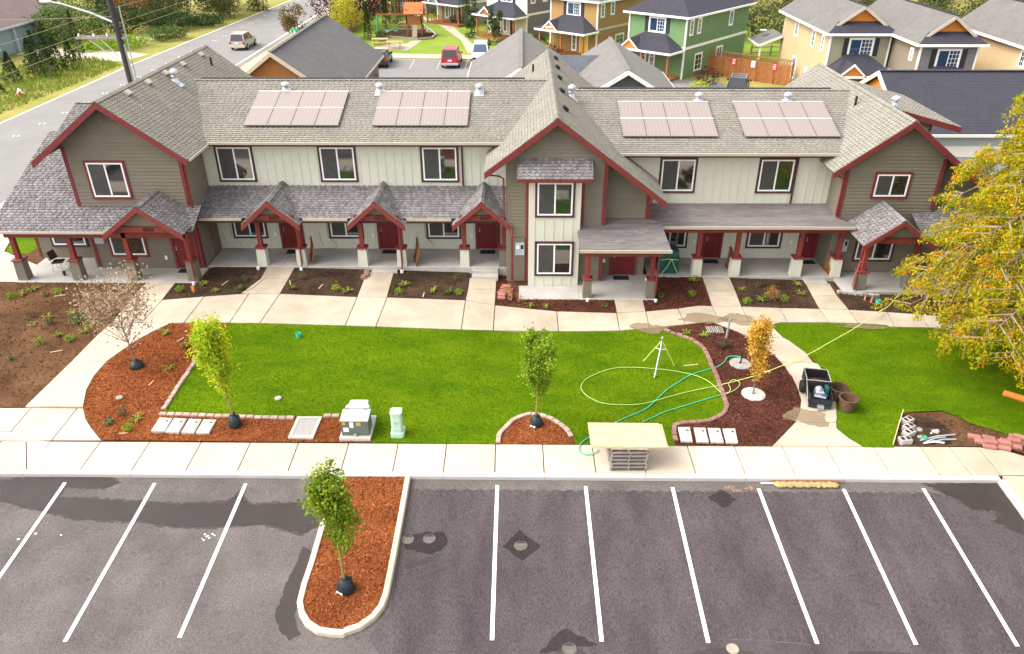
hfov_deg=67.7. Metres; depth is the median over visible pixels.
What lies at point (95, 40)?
power line
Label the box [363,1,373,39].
cypress
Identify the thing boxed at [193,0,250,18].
tree
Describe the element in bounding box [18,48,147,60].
gravel drive
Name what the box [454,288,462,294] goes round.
bed plant
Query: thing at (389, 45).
picnic table
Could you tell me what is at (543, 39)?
shrub
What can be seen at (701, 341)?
bark chips
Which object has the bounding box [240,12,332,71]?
verge path
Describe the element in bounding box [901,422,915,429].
concrete block
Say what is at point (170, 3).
tree
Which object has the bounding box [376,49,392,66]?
parked car
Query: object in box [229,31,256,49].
car
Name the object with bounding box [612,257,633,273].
door
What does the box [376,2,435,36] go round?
play set
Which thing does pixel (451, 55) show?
parked car
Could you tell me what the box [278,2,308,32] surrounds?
tree
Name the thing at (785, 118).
solar array
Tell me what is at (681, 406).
garden hose
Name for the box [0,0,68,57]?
bungalow
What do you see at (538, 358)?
young tree
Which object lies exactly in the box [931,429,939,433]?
rock
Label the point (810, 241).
door
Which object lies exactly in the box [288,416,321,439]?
utility vault
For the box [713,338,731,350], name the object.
bed plant
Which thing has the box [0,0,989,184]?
meadow
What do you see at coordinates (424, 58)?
kerb
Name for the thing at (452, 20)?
shrub
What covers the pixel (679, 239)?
window
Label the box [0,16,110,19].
power line
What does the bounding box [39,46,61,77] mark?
conifer
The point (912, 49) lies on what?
window
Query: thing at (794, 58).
window
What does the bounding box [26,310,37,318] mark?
bed plant
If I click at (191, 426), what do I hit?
meter box lid
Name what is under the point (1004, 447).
paver block
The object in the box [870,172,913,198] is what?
window
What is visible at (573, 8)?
window
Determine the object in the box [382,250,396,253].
doormat
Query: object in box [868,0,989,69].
two storey house
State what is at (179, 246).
door
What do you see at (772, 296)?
bed plant
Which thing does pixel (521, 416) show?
lawn edging
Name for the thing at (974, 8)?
thicket
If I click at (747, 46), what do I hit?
field
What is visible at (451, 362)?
lawn
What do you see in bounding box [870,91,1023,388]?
maple tree
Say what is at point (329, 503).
young tree
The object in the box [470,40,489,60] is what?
parked car
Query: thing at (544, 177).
townhouse building
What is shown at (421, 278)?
soil bed
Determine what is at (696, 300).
soil bed
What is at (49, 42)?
conifer
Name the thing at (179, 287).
bed plant
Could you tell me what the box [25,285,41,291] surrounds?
bed plant
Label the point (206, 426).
meter box lid
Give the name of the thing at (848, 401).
mixing tub
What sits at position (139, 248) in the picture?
window
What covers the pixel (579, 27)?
two storey house
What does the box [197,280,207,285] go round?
bed plant
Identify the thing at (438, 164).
window
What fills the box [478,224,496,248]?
door
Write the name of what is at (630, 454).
pallet
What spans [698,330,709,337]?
bed plant
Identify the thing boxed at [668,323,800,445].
mulch bed
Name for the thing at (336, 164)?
window
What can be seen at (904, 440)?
concrete block
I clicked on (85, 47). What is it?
shrub
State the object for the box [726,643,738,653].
manhole cover
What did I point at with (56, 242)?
window
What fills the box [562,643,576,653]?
manhole cover
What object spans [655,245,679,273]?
covered grill
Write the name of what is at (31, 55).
conifer
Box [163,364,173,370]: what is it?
bed plant
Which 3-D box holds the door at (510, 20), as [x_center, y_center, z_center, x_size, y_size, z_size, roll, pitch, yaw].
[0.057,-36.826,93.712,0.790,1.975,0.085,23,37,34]
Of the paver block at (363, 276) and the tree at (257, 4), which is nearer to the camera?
the paver block at (363, 276)
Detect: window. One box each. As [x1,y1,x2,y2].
[50,238,88,246]
[82,160,133,198]
[107,238,149,256]
[213,146,257,181]
[231,223,268,237]
[317,147,358,181]
[328,223,363,238]
[420,147,458,181]
[426,223,460,238]
[445,6,448,17]
[450,6,453,18]
[503,19,506,32]
[534,241,573,275]
[535,183,575,217]
[567,1,580,15]
[571,35,576,50]
[600,3,604,17]
[610,1,614,14]
[615,32,623,42]
[648,16,666,33]
[648,53,654,65]
[658,158,698,192]
[665,233,687,247]
[689,19,694,35]
[693,51,702,71]
[697,17,702,33]
[715,45,722,63]
[728,9,734,25]
[745,233,782,248]
[754,158,797,192]
[790,55,796,78]
[794,21,799,36]
[810,29,815,47]
[820,34,825,51]
[847,38,874,55]
[851,240,894,261]
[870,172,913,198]
[908,47,914,60]
[934,49,962,67]
[1016,49,1023,68]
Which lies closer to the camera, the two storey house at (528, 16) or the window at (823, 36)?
the window at (823, 36)
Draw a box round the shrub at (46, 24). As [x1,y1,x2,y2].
[24,0,108,42]
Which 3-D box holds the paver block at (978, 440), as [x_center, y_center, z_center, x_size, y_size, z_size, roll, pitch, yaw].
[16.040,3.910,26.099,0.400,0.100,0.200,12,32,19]
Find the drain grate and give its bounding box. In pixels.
[705,326,724,333]
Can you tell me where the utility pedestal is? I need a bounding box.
[390,407,405,437]
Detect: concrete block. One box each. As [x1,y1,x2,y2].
[897,435,912,444]
[900,415,914,424]
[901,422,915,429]
[901,427,916,436]
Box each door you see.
[173,233,195,267]
[281,223,297,247]
[379,223,398,247]
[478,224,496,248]
[510,20,511,34]
[580,36,586,52]
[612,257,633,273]
[703,233,720,257]
[802,233,817,257]
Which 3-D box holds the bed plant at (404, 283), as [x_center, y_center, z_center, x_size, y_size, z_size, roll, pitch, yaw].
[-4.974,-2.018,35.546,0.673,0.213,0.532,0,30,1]
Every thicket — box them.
[745,0,787,36]
[919,0,964,17]
[957,0,987,17]
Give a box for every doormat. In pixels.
[177,268,186,272]
[286,250,295,253]
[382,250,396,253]
[480,250,494,253]
[613,276,628,279]
[703,259,718,262]
[803,260,815,263]
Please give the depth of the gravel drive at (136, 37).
94.83 m
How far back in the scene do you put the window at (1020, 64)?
58.76 m
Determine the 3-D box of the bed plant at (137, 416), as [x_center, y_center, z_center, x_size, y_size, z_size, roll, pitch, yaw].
[-13.381,3.217,27.224,0.517,0.202,0.594,12,32,20]
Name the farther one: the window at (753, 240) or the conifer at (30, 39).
the conifer at (30, 39)
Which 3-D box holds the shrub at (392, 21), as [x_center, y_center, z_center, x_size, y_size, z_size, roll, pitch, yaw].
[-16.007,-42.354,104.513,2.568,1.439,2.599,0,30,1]
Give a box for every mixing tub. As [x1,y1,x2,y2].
[830,382,849,401]
[839,392,859,412]
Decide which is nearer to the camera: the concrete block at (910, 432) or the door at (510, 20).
the concrete block at (910, 432)
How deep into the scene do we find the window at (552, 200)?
34.08 m
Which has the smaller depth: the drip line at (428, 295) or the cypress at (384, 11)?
the drip line at (428, 295)
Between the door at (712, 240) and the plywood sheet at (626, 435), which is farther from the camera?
the door at (712, 240)
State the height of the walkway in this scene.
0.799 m
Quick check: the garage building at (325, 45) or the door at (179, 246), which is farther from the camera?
the garage building at (325, 45)
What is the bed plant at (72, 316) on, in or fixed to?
on the soil bed at (27, 358)
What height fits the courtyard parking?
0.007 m
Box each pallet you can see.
[606,448,646,470]
[608,448,646,463]
[608,455,647,466]
[609,448,647,459]
[610,448,647,452]
[611,451,648,456]
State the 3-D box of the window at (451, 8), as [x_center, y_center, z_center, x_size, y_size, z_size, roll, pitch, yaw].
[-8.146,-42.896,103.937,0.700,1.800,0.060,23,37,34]
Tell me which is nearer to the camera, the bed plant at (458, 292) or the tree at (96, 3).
the bed plant at (458, 292)
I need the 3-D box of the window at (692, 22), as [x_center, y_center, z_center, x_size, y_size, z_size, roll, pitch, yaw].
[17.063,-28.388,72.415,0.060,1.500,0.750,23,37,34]
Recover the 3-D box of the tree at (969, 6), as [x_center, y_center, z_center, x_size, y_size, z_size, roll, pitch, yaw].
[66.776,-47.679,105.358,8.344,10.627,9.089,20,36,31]
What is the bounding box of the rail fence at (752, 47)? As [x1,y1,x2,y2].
[750,44,779,55]
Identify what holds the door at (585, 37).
in the two storey house at (579, 27)
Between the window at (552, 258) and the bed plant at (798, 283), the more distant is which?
the bed plant at (798, 283)
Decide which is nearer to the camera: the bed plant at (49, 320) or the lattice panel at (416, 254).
the bed plant at (49, 320)
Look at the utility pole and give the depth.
56.05 m
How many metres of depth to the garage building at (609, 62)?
57.79 m
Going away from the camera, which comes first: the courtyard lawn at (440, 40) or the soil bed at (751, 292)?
the soil bed at (751, 292)
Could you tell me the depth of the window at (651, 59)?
75.26 m
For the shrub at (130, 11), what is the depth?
96.03 m
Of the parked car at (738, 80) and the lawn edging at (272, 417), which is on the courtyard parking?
the parked car at (738, 80)
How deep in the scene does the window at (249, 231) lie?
38.35 m
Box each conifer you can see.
[1,50,22,81]
[22,36,40,71]
[25,44,46,76]
[26,29,43,66]
[36,28,53,58]
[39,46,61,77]
[45,36,67,70]
[61,38,82,70]
[66,10,87,60]
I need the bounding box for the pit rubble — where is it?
[896,413,1023,451]
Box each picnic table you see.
[371,38,387,45]
[385,41,402,48]
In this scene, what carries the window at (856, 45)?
in the two storey house at (850, 39)
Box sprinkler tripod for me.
[643,336,674,376]
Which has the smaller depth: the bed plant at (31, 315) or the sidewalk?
the sidewalk
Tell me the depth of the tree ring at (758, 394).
28.51 m
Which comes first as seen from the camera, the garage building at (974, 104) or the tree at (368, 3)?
the garage building at (974, 104)
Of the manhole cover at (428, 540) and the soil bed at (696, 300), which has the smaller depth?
the manhole cover at (428, 540)
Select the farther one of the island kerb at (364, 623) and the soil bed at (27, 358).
the soil bed at (27, 358)
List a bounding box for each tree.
[52,0,91,8]
[59,260,158,359]
[84,0,143,25]
[87,0,127,11]
[114,0,147,12]
[130,0,198,25]
[135,0,163,15]
[184,311,240,413]
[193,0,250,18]
[245,0,269,11]
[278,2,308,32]
[296,457,364,577]
[305,0,383,27]
[327,0,363,31]
[373,0,404,13]
[461,0,478,32]
[484,8,503,41]
[514,322,562,414]
[745,314,777,393]
[769,0,793,18]
[855,0,875,4]
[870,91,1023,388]
[927,0,955,11]
[960,0,984,14]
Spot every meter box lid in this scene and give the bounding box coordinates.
[151,417,171,432]
[165,418,186,433]
[181,419,201,433]
[196,419,215,434]
[678,427,692,442]
[694,427,708,443]
[708,428,723,443]
[722,428,737,443]
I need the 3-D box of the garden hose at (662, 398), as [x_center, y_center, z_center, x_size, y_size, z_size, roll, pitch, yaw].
[5.660,2.224,29.061,6.110,0.033,2.527,0,30,1]
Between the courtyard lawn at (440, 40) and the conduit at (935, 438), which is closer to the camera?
the conduit at (935, 438)
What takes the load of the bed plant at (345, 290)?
on the soil bed at (334, 277)
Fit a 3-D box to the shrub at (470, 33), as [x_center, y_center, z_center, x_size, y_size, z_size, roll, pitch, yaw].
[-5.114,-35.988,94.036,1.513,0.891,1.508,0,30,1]
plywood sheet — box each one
[588,422,667,446]
[592,424,667,447]
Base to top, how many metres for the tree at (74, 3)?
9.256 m
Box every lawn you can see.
[4,238,36,253]
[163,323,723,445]
[352,2,775,77]
[773,323,1023,447]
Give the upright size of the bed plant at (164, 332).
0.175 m
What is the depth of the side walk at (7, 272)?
37.44 m
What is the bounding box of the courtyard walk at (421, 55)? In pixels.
[392,53,470,57]
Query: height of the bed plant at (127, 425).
0.339 m
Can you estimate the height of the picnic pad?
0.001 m
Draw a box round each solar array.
[243,91,348,125]
[372,91,470,125]
[617,101,718,136]
[732,101,840,136]
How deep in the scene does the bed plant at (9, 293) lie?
34.34 m
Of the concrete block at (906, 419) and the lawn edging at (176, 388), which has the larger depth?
the lawn edging at (176, 388)
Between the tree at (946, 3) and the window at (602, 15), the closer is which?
the window at (602, 15)
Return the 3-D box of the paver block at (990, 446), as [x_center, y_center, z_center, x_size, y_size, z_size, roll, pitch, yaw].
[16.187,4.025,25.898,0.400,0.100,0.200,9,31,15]
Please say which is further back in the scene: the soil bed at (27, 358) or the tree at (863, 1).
the tree at (863, 1)
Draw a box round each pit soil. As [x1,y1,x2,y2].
[894,413,1023,452]
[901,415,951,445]
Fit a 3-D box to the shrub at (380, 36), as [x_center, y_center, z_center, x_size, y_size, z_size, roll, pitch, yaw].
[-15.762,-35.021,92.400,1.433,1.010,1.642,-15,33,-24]
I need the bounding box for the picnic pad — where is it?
[374,41,420,49]
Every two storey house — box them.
[385,0,436,14]
[422,0,486,27]
[472,0,549,39]
[534,0,644,54]
[619,0,756,81]
[777,0,894,81]
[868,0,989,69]
[961,0,1023,69]
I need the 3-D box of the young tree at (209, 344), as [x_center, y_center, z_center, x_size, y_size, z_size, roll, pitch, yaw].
[-10.015,1.546,25.872,1.753,4.507,1.552,0,30,1]
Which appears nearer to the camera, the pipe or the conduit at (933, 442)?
the pipe
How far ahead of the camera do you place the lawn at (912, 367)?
29.61 m
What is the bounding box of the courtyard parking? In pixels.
[378,59,724,86]
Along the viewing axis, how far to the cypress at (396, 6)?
108.90 m
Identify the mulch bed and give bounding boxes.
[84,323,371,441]
[303,477,404,628]
[495,416,573,443]
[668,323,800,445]
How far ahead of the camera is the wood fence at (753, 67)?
73.05 m
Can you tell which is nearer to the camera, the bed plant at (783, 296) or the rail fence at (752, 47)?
the bed plant at (783, 296)
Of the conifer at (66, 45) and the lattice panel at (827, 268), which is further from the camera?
the conifer at (66, 45)
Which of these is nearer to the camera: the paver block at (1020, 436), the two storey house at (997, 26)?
the paver block at (1020, 436)
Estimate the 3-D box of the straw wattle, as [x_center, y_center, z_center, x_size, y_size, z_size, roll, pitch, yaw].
[9.446,5.056,24.520,2.110,0.161,0.325,0,30,1]
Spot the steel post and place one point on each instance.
(728, 326)
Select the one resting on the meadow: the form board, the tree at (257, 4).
the tree at (257, 4)
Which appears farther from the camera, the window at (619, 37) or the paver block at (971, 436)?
the window at (619, 37)
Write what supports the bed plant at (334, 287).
on the soil bed at (334, 277)
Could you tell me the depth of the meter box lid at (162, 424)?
26.86 m
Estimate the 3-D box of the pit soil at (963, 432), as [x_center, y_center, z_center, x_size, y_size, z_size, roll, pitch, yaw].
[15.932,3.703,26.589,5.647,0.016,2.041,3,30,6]
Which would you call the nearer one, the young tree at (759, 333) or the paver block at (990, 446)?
the paver block at (990, 446)
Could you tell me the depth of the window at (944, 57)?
59.50 m
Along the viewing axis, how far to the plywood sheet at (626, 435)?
25.02 m
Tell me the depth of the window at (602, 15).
81.76 m
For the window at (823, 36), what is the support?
in the two storey house at (850, 39)
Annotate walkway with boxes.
[26,266,1008,447]
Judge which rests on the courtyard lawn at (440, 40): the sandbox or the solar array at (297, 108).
the sandbox
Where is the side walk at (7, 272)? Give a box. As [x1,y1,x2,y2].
[0,201,35,281]
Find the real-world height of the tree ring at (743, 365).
0.070 m
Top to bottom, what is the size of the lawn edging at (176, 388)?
0.367 m
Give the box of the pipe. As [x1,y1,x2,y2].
[768,479,843,480]
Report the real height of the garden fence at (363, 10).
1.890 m
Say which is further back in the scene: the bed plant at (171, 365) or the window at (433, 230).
the window at (433, 230)
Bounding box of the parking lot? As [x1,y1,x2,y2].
[0,477,1023,653]
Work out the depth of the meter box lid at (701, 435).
26.37 m
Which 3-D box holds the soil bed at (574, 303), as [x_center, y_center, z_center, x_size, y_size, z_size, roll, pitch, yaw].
[1.978,-1.626,35.635,5.450,0.147,3.810,0,30,1]
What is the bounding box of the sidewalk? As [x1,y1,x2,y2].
[0,408,1023,503]
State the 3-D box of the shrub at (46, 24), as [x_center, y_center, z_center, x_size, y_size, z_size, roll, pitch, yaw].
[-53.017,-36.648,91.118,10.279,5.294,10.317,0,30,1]
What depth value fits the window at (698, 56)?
75.39 m
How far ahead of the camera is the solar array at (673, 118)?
37.37 m
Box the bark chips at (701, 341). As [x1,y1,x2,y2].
[495,275,800,445]
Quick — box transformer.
[339,400,376,440]
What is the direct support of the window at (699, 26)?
in the two storey house at (672, 40)
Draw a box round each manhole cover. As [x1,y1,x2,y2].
[401,535,413,543]
[423,534,435,543]
[514,541,526,550]
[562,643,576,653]
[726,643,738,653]
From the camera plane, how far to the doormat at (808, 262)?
38.36 m
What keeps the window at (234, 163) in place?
in the townhouse building at (544, 177)
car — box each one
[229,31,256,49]
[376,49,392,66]
[441,45,462,66]
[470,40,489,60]
[727,73,751,86]
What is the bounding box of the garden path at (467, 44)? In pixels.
[414,14,472,52]
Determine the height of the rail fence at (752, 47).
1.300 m
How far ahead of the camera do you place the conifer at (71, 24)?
80.54 m
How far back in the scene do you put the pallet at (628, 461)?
24.78 m
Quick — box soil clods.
[0,266,963,407]
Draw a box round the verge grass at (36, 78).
[0,54,121,113]
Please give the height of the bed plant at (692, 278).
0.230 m
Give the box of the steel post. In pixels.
[725,318,730,337]
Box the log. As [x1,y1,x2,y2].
[1002,390,1023,402]
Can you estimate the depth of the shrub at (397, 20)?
102.05 m
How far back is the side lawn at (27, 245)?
39.40 m
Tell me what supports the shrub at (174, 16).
on the meadow
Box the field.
[742,26,780,64]
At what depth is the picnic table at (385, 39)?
89.71 m
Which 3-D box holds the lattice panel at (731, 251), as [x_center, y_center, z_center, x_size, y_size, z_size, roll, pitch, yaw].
[10.669,-3.255,37.282,0.159,1.146,1.004,-1,30,-2]
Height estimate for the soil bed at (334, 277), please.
0.120 m
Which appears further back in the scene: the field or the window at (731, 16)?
the field
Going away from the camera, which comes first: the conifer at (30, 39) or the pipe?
the pipe
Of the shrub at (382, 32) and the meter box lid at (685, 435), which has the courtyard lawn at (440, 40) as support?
the shrub at (382, 32)
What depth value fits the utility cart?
28.13 m
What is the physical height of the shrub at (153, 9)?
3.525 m
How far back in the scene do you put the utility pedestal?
26.20 m
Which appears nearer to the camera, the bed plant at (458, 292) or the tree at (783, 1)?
the bed plant at (458, 292)
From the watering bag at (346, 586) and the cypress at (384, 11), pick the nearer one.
the watering bag at (346, 586)
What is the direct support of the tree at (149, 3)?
on the meadow
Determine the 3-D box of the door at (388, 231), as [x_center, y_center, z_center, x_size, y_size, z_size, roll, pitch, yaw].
[-6.160,-4.863,38.210,0.920,2.045,0.085,0,30,1]
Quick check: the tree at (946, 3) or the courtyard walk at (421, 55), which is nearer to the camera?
the courtyard walk at (421, 55)
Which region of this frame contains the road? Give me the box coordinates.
[0,0,333,203]
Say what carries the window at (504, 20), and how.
in the two storey house at (528, 16)
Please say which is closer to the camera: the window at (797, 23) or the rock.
the rock
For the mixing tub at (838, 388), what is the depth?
28.25 m
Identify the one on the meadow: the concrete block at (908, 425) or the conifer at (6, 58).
the conifer at (6, 58)
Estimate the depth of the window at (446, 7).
104.55 m
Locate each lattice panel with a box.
[309,237,313,263]
[413,238,418,266]
[725,246,733,269]
[821,251,833,275]
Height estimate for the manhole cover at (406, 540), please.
0.040 m
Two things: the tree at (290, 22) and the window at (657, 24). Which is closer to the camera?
the window at (657, 24)
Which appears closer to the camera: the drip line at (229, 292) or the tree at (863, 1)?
the drip line at (229, 292)
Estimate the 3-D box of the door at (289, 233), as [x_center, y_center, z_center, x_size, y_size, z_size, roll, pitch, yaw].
[-11.059,-4.884,38.266,0.920,2.045,0.085,0,30,1]
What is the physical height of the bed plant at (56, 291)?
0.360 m
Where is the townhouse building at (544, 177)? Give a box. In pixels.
[0,45,1002,300]
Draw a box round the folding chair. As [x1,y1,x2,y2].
[45,249,68,271]
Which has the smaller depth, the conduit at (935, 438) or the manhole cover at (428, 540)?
the manhole cover at (428, 540)
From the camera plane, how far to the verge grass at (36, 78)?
74.03 m
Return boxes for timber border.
[381,28,436,39]
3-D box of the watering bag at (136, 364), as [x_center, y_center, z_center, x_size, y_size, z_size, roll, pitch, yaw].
[-14.703,1.423,29.857,0.530,0.340,0.520,-24,38,-35]
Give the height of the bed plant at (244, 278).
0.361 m
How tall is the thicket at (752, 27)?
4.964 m
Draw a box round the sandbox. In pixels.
[387,30,433,37]
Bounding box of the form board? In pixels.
[892,409,903,444]
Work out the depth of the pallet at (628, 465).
24.86 m
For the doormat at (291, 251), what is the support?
on the townhouse building at (544, 177)
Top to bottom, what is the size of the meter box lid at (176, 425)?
0.116 m
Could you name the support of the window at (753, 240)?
in the townhouse building at (544, 177)
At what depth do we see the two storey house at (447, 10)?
102.97 m
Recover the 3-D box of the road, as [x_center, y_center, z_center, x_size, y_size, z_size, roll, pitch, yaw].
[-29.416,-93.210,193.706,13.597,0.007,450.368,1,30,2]
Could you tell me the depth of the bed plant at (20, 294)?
34.62 m
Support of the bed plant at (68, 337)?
on the soil bed at (27, 358)
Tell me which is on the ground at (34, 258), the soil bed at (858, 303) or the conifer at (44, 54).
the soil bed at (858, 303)
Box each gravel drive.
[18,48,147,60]
[96,34,177,41]
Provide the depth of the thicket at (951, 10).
90.20 m
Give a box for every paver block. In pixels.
[360,274,366,279]
[967,433,981,438]
[974,437,982,443]
[982,434,995,438]
[982,442,996,449]
[983,438,997,444]
[997,438,1011,445]
[997,444,1010,450]
[1006,437,1021,443]
[1011,443,1022,449]
[1013,433,1023,440]
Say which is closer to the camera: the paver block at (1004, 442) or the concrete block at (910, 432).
the paver block at (1004, 442)
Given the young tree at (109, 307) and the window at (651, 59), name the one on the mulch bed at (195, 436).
the young tree at (109, 307)
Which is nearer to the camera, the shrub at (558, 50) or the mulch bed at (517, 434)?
the mulch bed at (517, 434)
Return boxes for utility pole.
[39,0,136,82]
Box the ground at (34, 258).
[0,202,1018,449]
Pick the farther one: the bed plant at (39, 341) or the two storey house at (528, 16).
the two storey house at (528, 16)
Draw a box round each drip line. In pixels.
[195,275,268,296]
[390,290,462,299]
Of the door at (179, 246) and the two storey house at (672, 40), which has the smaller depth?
the door at (179, 246)
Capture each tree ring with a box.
[729,358,750,369]
[741,387,765,400]
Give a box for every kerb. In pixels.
[0,469,1023,518]
[297,476,410,637]
[393,57,470,59]
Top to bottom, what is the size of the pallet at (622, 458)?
0.148 m
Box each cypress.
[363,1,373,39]
[382,0,390,28]
[392,0,400,16]
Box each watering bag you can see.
[130,359,144,369]
[228,412,241,428]
[336,574,355,595]
[530,413,543,427]
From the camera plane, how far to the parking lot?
21.80 m
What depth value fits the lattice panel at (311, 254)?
37.20 m
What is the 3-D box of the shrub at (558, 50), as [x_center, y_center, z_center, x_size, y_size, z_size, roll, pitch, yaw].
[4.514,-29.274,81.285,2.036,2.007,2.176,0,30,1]
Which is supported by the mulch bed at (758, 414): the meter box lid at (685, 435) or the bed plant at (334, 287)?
the meter box lid at (685, 435)
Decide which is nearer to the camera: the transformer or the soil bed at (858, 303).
the transformer
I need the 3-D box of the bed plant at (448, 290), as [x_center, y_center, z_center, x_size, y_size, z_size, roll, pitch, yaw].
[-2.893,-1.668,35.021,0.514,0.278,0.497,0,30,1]
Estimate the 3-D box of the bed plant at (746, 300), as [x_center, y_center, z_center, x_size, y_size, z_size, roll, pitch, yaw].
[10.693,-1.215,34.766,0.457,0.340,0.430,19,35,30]
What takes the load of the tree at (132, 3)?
on the meadow
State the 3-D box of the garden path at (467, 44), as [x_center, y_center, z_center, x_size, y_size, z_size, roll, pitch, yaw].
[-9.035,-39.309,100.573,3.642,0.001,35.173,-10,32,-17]
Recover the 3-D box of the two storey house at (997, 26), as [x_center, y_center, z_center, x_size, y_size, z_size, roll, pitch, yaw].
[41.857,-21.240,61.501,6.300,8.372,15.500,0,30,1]
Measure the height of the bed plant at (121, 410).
0.345 m
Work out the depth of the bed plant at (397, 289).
34.86 m
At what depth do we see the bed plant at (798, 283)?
36.48 m
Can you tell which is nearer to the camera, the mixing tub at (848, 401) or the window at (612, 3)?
the mixing tub at (848, 401)
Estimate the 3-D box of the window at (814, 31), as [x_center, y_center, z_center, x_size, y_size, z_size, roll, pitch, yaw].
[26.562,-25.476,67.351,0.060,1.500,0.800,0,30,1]
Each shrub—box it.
[24,0,108,42]
[66,42,96,51]
[83,32,151,51]
[89,0,152,34]
[131,0,177,27]
[140,24,188,41]
[144,5,196,29]
[188,12,228,27]
[374,29,388,37]
[375,34,387,40]
[387,12,402,22]
[393,13,409,24]
[450,14,456,22]
[464,31,475,38]
[492,39,503,45]
[536,34,548,44]
[549,42,561,54]
[690,80,709,86]
[692,66,722,84]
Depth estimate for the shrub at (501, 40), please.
89.19 m
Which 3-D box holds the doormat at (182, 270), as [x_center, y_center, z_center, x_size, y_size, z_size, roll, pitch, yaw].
[-15.563,-2.703,36.579,0.750,0.015,0.440,0,30,1]
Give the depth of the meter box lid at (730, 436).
26.37 m
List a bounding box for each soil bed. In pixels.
[0,283,145,406]
[163,267,266,299]
[281,268,364,296]
[388,270,468,300]
[495,275,616,313]
[643,277,710,311]
[730,278,818,308]
[832,282,996,316]
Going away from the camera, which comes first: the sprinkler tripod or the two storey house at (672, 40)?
the sprinkler tripod
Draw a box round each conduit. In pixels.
[920,434,955,440]
[923,441,943,443]
[925,436,945,441]
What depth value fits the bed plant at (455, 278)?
36.15 m
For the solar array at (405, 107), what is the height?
0.939 m
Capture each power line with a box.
[0,0,187,64]
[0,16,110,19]
[1,0,141,44]
[1,0,208,76]
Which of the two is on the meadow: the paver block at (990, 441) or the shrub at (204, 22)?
the shrub at (204, 22)
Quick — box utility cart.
[799,367,833,410]
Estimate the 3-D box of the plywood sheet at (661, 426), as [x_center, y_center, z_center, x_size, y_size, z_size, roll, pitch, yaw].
[3.804,3.570,25.051,2.450,0.020,1.270,0,30,1]
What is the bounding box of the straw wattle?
[773,481,838,487]
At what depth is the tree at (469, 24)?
96.46 m
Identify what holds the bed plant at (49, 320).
on the soil bed at (27, 358)
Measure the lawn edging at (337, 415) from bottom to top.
0.132 m
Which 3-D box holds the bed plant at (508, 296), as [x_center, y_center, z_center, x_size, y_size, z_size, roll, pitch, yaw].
[-0.186,-1.616,34.859,0.524,0.817,0.461,11,32,18]
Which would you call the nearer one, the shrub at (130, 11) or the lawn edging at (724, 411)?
the lawn edging at (724, 411)
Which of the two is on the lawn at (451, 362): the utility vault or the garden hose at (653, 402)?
the garden hose at (653, 402)
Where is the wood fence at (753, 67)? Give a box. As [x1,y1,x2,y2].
[706,50,793,85]
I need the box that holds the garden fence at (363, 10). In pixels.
[338,0,388,27]
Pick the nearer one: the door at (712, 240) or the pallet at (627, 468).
the pallet at (627, 468)
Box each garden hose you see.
[578,356,740,454]
[581,367,739,404]
[643,394,721,421]
[722,293,898,384]
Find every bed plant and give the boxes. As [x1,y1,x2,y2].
[6,291,16,298]
[16,289,26,295]
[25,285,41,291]
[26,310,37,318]
[34,337,44,345]
[42,315,51,324]
[51,287,61,293]
[63,333,75,341]
[65,311,86,323]
[100,419,112,424]
[114,406,127,415]
[121,422,134,431]
[128,411,144,422]
[161,328,170,334]
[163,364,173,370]
[175,285,184,291]
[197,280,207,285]
[241,274,249,280]
[331,284,339,290]
[340,286,352,292]
[394,286,403,293]
[399,281,409,285]
[444,287,453,293]
[452,274,459,280]
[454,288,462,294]
[502,284,512,298]
[688,275,698,280]
[688,288,696,295]
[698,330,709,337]
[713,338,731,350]
[742,297,751,303]
[764,285,779,299]
[779,295,788,301]
[793,280,802,285]
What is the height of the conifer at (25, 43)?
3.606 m
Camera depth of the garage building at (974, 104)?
49.36 m
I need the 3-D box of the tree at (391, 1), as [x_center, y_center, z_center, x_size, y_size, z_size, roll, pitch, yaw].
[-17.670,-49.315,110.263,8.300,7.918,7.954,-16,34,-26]
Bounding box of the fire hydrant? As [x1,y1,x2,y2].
[17,88,22,97]
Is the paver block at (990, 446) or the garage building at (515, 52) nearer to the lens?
the paver block at (990, 446)
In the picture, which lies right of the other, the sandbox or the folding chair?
the sandbox
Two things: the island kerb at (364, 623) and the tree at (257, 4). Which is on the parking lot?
the island kerb at (364, 623)
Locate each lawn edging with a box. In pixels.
[158,412,294,419]
[161,352,199,409]
[324,413,339,417]
[496,412,573,442]
[664,328,728,442]
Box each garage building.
[246,14,383,76]
[467,28,558,76]
[535,37,673,86]
[859,70,1023,175]
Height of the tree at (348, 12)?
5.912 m

